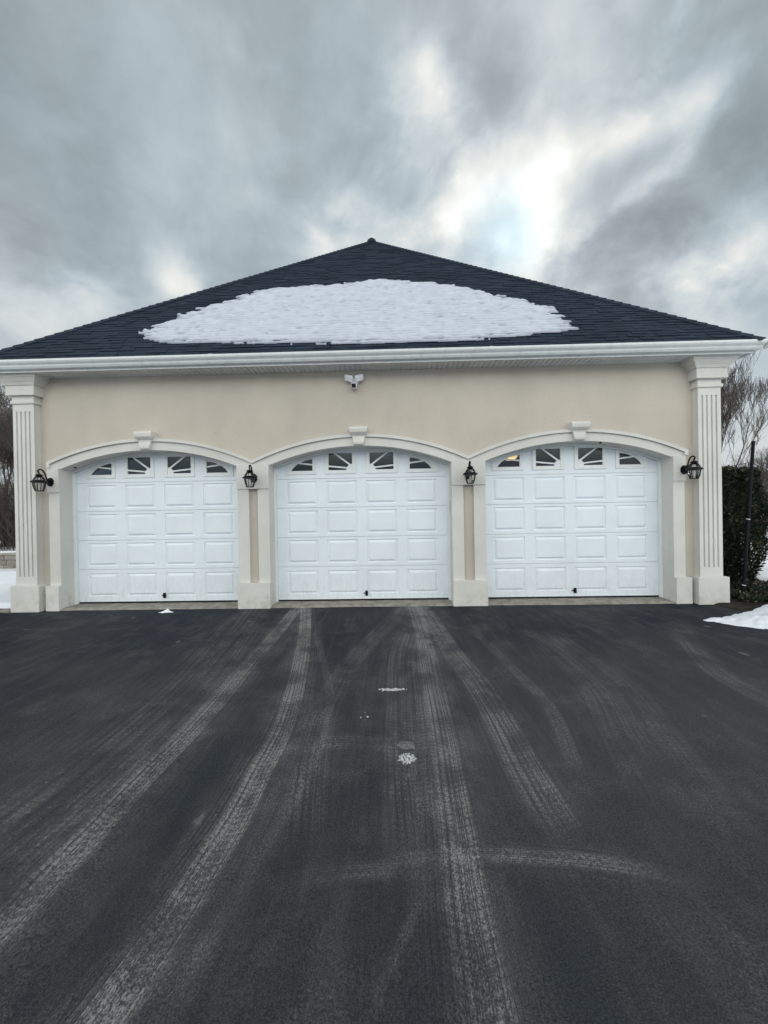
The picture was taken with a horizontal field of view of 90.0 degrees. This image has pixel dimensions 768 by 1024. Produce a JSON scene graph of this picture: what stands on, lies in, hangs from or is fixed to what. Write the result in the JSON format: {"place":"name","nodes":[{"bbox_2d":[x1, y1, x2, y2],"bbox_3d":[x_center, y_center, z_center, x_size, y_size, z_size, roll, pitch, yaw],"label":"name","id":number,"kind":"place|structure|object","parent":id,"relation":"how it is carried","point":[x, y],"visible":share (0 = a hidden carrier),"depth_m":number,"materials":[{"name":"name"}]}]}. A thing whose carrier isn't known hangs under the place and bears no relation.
{"place":"outdoors","nodes":[
{"label":"outdoors","id":0,"kind":"place"},
{"bbox_2d":[138,279,578,344],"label":"roof snow","id":1,"kind":"structure","parent":0,"point":[370,311],"depth_m":6.36,"materials":[{"name":"white snow"}]},
{"bbox_2d":[0,603,767,1023],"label":"driveway","id":2,"kind":"structure","parent":0,"point":[228,817],"depth_m":1.83,"materials":[{"name":"black asphalt"}]},
{"bbox_2d":[61,601,237,610],"bbox_3d":[-3.601,1.500,6.124,2.830,0.056,0.460,-1,0,1],"label":"concrete threshold","id":3,"kind":"object","parent":2,"relation":"on","point":[159,605],"visible":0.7,"depth_m":6.03,"materials":[{"name":"beige concrete"}]},
{"bbox_2d":[159,609,171,612],"bbox_3d":[-3.253,1.470,5.731,0.223,0.051,0.102,-1,0,-9],"label":"snow heap","id":4,"kind":"object","parent":2,"relation":"on","point":[167,611],"visible":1,"depth_m":5.72,"materials":[{"name":"white snow"}]},
{"bbox_2d":[378,688,406,690],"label":"snow crumbs","id":5,"kind":"object","parent":2,"relation":"on","point":[394,689],"visible":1,"depth_m":3.12,"materials":[{"name":"white snow"}]},
{"bbox_2d":[398,753,416,763],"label":"snow crumbs","id":6,"kind":"object","parent":2,"relation":"on","point":[406,758],"visible":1,"depth_m":2.25,"materials":[{"name":"white snow"}]},
{"bbox_2d":[488,596,675,604],"bbox_3d":[2.956,1.387,5.968,2.830,0.057,0.461,-1,0,1],"label":"concrete threshold","id":7,"kind":"object","parent":2,"relation":"on","point":[578,601],"visible":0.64,"depth_m":5.87,"materials":[{"name":"beige concrete"}]},
{"bbox_2d":[0,238,767,612],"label":"garage building","id":8,"kind":"structure","parent":0,"point":[604,422],"depth_m":5.96,"materials":[{"name":"beige paint"}]},
{"bbox_2d":[30,469,53,490],"bbox_3d":[-5.159,-0.479,5.787,0.212,0.338,0.296,-1,0,1],"label":"wall lantern","id":9,"kind":"object","parent":8,"relation":"attached to","point":[49,481],"depth_m":5.75,"materials":[{"name":"black paint"}]},
{"bbox_2d":[77,455,238,602],"bbox_3d":[-3.621,0.231,6.220,2.800,2.470,0.106,-1,0,1],"label":"garage door","id":10,"kind":"structure","parent":8,"relation":"in","point":[188,561],"depth_m":6.22,"materials":[{"name":"white plastic"}]},
{"bbox_2d":[242,465,256,486],"bbox_3d":[-1.983,-0.535,5.712,0.212,0.338,0.296,-1,0,-2],"label":"wall lantern","id":11,"kind":"object","parent":8,"relation":"attached to","point":[252,478],"depth_m":5.66,"materials":[{"name":"black paint"}]},
{"bbox_2d":[345,374,362,389],"bbox_3d":[-0.453,-1.970,5.803,0.285,0.221,0.158,-1,0,1],"label":"security camera","id":12,"kind":"object","parent":8,"relation":"attached to","point":[354,382],"visible":1,"depth_m":5.77,"materials":[{"name":"white plastic"}]},
{"bbox_2d":[276,450,448,600],"bbox_3d":[-0.352,0.175,6.143,2.800,2.472,0.106,-1,0,1],"label":"garage door","id":13,"kind":"structure","parent":8,"relation":"in","point":[376,559],"depth_m":6.14,"materials":[{"name":"white plastic"}]},
{"bbox_2d":[463,461,477,483],"bbox_3d":[1.258,-0.581,5.635,0.212,0.338,0.296,-1,0,3],"label":"wall lantern","id":14,"kind":"object","parent":8,"relation":"attached to","point":[468,473],"depth_m":5.57,"materials":[{"name":"black paint"}]},
{"bbox_2d":[485,446,658,597],"bbox_3d":[2.936,0.118,6.066,2.800,2.472,0.106,-1,0,1],"label":"garage door","id":15,"kind":"structure","parent":8,"relation":"in","point":[565,557],"depth_m":6.06,"materials":[{"name":"white plastic"}]},
{"bbox_2d":[680,455,703,478],"bbox_3d":[4.457,-0.646,5.560,0.212,0.338,0.296,-1,0,1],"label":"wall lantern","id":16,"kind":"object","parent":8,"relation":"attached to","point":[685,469],"depth_m":5.52,"materials":[{"name":"black paint"}]},
{"bbox_2d":[0,532,767,608],"bbox_3d":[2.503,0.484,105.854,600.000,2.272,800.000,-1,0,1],"label":"ground","id":17,"kind":"structure","parent":0,"point":[7,578],"depth_m":8.14,"materials":[{"name":"white snow"}]},
{"bbox_2d":[0,609,10,612],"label":"stone edging","id":18,"kind":"object","parent":17,"relation":"on","point":[5,610],"visible":0.37,"depth_m":5.88,"materials":[{"name":"stone"}]},
{"bbox_2d":[0,385,13,453],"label":"bare tree","id":19,"kind":"object","parent":17,"relation":"on","point":[7,427],"visible":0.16,"depth_m":12.41,"materials":[{"name":"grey plant"}]},
{"bbox_2d":[0,408,13,545],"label":"bare tree","id":20,"kind":"object","parent":17,"relation":"on","point":[8,454],"visible":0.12,"depth_m":14.49,"materials":[{"name":"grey plant"}]},
{"bbox_2d":[0,401,13,493],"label":"bare tree","id":21,"kind":"object","parent":17,"relation":"on","point":[5,466],"visible":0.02,"depth_m":17.95,"materials":[{"name":"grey plant"}]},
{"bbox_2d":[0,421,13,489],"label":"bare tree","id":22,"kind":"object","parent":17,"relation":"on","point":[9,465],"visible":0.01,"depth_m":15.72,"materials":[{"name":"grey plant"}]},
{"bbox_2d":[0,463,15,550],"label":"brush","id":23,"kind":"object","parent":17,"relation":"on","point":[7,521],"visible":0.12,"depth_m":12.30,"materials":[{"name":"plant"}]},
{"bbox_2d":[0,552,15,568],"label":"retaining wall","id":24,"kind":"structure","parent":17,"relation":"on","point":[7,560],"depth_m":10.57,"materials":[{"name":"beige stone"}]},
{"bbox_2d":[0,551,15,552],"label":"snow","id":25,"kind":"structure","parent":24,"relation":"on","point":[7,551],"depth_m":10.64,"materials":[{"name":"white snow"}]},
{"bbox_2d":[271,599,452,607],"bbox_3d":[-0.333,1.444,6.045,2.830,0.056,0.462,-1,0,1],"label":"concrete threshold","id":26,"kind":"object","parent":17,"relation":"on","point":[363,603],"visible":0.71,"depth_m":5.95,"materials":[{"name":"beige concrete"}]},
{"bbox_2d":[704,604,767,628],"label":"snow bank","id":27,"kind":"structure","parent":17,"relation":"on","point":[757,618],"depth_m":4.73,"materials":[{"name":"white snow"}]},
{"bbox_2d":[714,579,767,610],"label":"planting bed","id":28,"kind":"object","parent":17,"relation":"on","point":[737,604],"visible":0.06,"depth_m":5.50,"materials":[{"name":"brown soil"}]},
{"bbox_2d":[728,441,755,591],"bbox_3d":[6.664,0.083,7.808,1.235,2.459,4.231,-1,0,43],"label":"pole","id":29,"kind":"object","parent":28,"relation":"on","point":[748,518],"visible":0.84,"depth_m":6.02,"materials":[{"name":"black metal"}]},
{"bbox_2d":[722,464,767,584],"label":"hedge","id":30,"kind":"object","parent":28,"relation":"on","point":[735,482],"visible":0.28,"depth_m":6.52,"materials":[{"name":"green plant"}]},
{"bbox_2d":[730,577,767,602],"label":"ground cover","id":31,"kind":"object","parent":28,"relation":"on","point":[754,591],"visible":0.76,"depth_m":5.90,"materials":[{"name":"green plant"}]},
{"bbox_2d":[721,351,767,467],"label":"bare tree","id":32,"kind":"object","parent":17,"relation":"on","point":[732,394],"visible":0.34,"depth_m":13.21,"materials":[{"name":"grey plant"}]},
{"bbox_2d":[722,444,767,531],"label":"brush","id":33,"kind":"object","parent":17,"relation":"on","point":[764,479],"visible":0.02,"depth_m":17.16,"materials":[{"name":"plant"}]},
{"bbox_2d":[727,449,767,518],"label":"bare tree","id":34,"kind":"object","parent":17,"relation":"on","point":[763,461],"visible":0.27,"depth_m":18.03,"materials":[{"name":"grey plant"}]},
{"bbox_2d":[747,446,767,469],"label":"bare tree","id":35,"kind":"object","parent":17,"relation":"on","point":[757,460],"visible":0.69,"depth_m":23.16,"materials":[{"name":"grey plant"}]},
{"bbox_2d":[0,0,767,512],"label":"sky","id":36,"kind":"structure","parent":0,"point":[152,152],"materials":[{"name":"grey"}]},
{"bbox_2d":[397,741,414,749],"bbox_3d":[0.135,1.440,2.379,0.108,0.008,0.090,-1,0,1],"label":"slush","id":37,"kind":"object","parent":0,"point":[402,745],"visible":1,"depth_m":2.37,"materials":[{"name":"grey snow"}]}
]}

